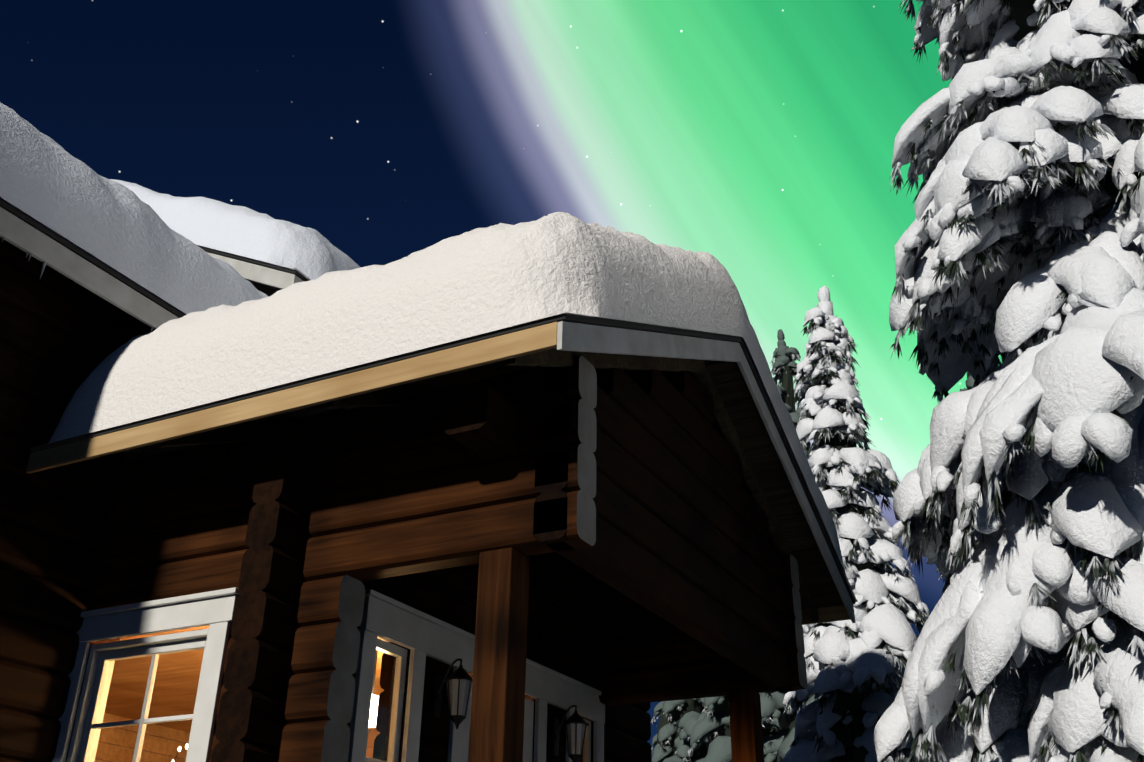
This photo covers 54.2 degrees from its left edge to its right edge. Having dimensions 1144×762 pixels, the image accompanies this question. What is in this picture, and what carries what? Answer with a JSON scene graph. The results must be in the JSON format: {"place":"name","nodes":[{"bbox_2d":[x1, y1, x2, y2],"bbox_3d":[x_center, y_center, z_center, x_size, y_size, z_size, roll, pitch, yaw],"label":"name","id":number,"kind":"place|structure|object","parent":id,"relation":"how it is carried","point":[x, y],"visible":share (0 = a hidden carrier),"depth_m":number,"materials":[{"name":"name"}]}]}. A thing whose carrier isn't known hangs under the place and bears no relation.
{"place":"outdoors","nodes":[
{"label":"outdoors","id":0,"kind":"place"},
{"bbox_2d":[109,179,360,279],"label":"gable snow","id":1,"kind":"structure","parent":0,"point":[308,253],"depth_m":9.16,"materials":[{"name":"white snow"}]},
{"bbox_2d":[0,237,806,761],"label":"cabin log walls","id":2,"kind":"structure","parent":0,"point":[624,487],"depth_m":6.19,"materials":[{"name":"wood"}]},
{"bbox_2d":[0,199,184,331],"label":"roof eave","id":3,"kind":"object","parent":2,"relation":"on","point":[35,239],"depth_m":6.32,"materials":[{"name":"white paint"}]},
{"bbox_2d":[2,237,152,331],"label":"eave icicles","id":4,"kind":"object","parent":3,"relation":"hanging from","point":[43,264],"visible":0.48,"depth_m":6.08,"materials":[{"name":"grey"}]},
{"bbox_2d":[0,103,267,314],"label":"roof snow","id":5,"kind":"structure","parent":3,"relation":"on","point":[49,183],"depth_m":6.60,"materials":[{"name":"white snow"}]},
{"bbox_2d":[52,587,242,761],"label":"white window frame","id":6,"kind":"object","parent":2,"relation":"attached to","point":[214,610],"visible":0.88,"depth_m":6.09,"materials":[{"name":"white wood"}]},
{"bbox_2d":[87,648,203,761],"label":"window glass pane","id":7,"kind":"object","parent":6,"relation":"in","point":[166,706],"visible":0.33,"depth_m":6.02,"materials":[{"name":"clear glass"}]},
{"bbox_2d":[123,245,309,462],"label":"house gable roof","id":8,"kind":"structure","parent":2,"relation":"on","point":[268,279],"depth_m":8.84,"materials":[{"name":"white wood"}]},
{"bbox_2d":[26,322,850,624],"bbox_3d":[-0.478,1.135,7.499,3.442,0.118,4.854,-13,-30,25],"label":"fascia board","id":9,"kind":"object","parent":2,"relation":"on","point":[487,351],"visible":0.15,"depth_m":5.47,"materials":[{"name":"beige wood"}]},
{"bbox_2d":[31,312,855,621],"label":"porch roof deck","id":10,"kind":"structure","parent":2,"relation":"on","point":[745,436],"depth_m":7.35,"materials":[{"name":"wood"}]},
{"bbox_2d":[32,212,857,601],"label":"porch roof snow","id":11,"kind":"structure","parent":10,"relation":"on","point":[480,280],"depth_m":5.72,"materials":[{"name":"white snow"}]},
{"bbox_2d":[557,321,854,622],"bbox_3d":[1.072,0.310,7.026,0.026,1.254,4.858,-13,-30,25],"label":"fascia board","id":12,"kind":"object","parent":10,"relation":"attached to","point":[578,337],"depth_m":6.47,"materials":[{"name":"paint"}]},
{"bbox_2d":[432,658,472,728],"bbox_3d":[-0.699,1.849,6.611,0.245,0.412,0.184,-13,-30,25],"label":"wall lantern","id":13,"kind":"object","parent":2,"relation":"attached to","point":[459,683],"depth_m":6.56,"materials":[{"name":"black metal"}]},
{"bbox_2d":[348,589,604,761],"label":"door frame","id":14,"kind":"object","parent":2,"relation":"attached to","point":[420,635],"depth_m":6.55,"materials":[{"name":"white wood"}]},
{"bbox_2d":[367,652,584,761],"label":"door glass","id":15,"kind":"object","parent":14,"relation":"in","point":[384,708],"depth_m":6.25,"materials":[{"name":"clear glass"}]},
{"bbox_2d":[553,705,588,761],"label":"wall lantern","id":16,"kind":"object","parent":2,"relation":"attached to","point":[575,724],"depth_m":7.74,"materials":[{"name":"black metal"}]},
{"bbox_2d":[0,0,1001,761],"label":"sky","id":17,"kind":"structure","parent":0,"point":[757,136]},
{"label":"porch floor","id":18,"kind":"structure","parent":0,"visible":0},
{"bbox_2d":[468,548,763,761],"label":"porch posts","id":19,"kind":"object","parent":18,"relation":"on","point":[496,733],"visible":0.96,"depth_m":5.14,"materials":[{"name":"brown wood"}]},
{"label":"snowy ground","id":20,"kind":"structure","parent":0,"visible":0},
{"bbox_2d":[95,625,383,761],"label":"interior wall","id":21,"kind":"structure","parent":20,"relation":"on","point":[153,708],"depth_m":9.24,"materials":[{"name":"brown wood"}]},
{"bbox_2d":[369,650,378,726],"bbox_3d":[-1.244,1.865,6.985,0.240,0.576,0.240,-13,-30,25],"label":"ceiling lamp shade","id":22,"kind":"object","parent":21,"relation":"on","point":[373,711],"depth_m":6.82,"materials":[{"name":"beige"}]},
{"bbox_2d":[651,698,708,761],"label":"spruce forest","id":23,"kind":"object","parent":20,"relation":"on","point":[678,721],"visible":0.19,"depth_m":27.87,"materials":[{"name":"grey"}]},
{"bbox_2d":[688,696,779,761],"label":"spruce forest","id":24,"kind":"object","parent":20,"relation":"on","point":[712,724],"visible":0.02,"depth_m":23.30,"materials":[{"name":"grey"}]},
{"bbox_2d":[731,329,821,761],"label":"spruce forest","id":25,"kind":"object","parent":20,"relation":"on","point":[776,747],"visible":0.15,"depth_m":19.38,"materials":[{"name":"grey"}]},
{"bbox_2d":[782,286,929,761],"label":"slim spruce","id":26,"kind":"object","parent":20,"relation":"on","point":[855,671],"visible":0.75,"depth_m":10.95,"materials":[{"name":"white"}]},
{"bbox_2d":[936,371,983,582],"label":"spruce forest","id":27,"kind":"object","parent":20,"relation":"on","point":[969,381],"depth_m":21.05,"materials":[{"name":"green"}]},
{"bbox_2d":[874,0,1143,761],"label":"spruce","id":28,"kind":"object","parent":20,"relation":"on","point":[1018,498],"visible":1,"depth_m":6.22,"materials":[{"name":"white"}]}
]}

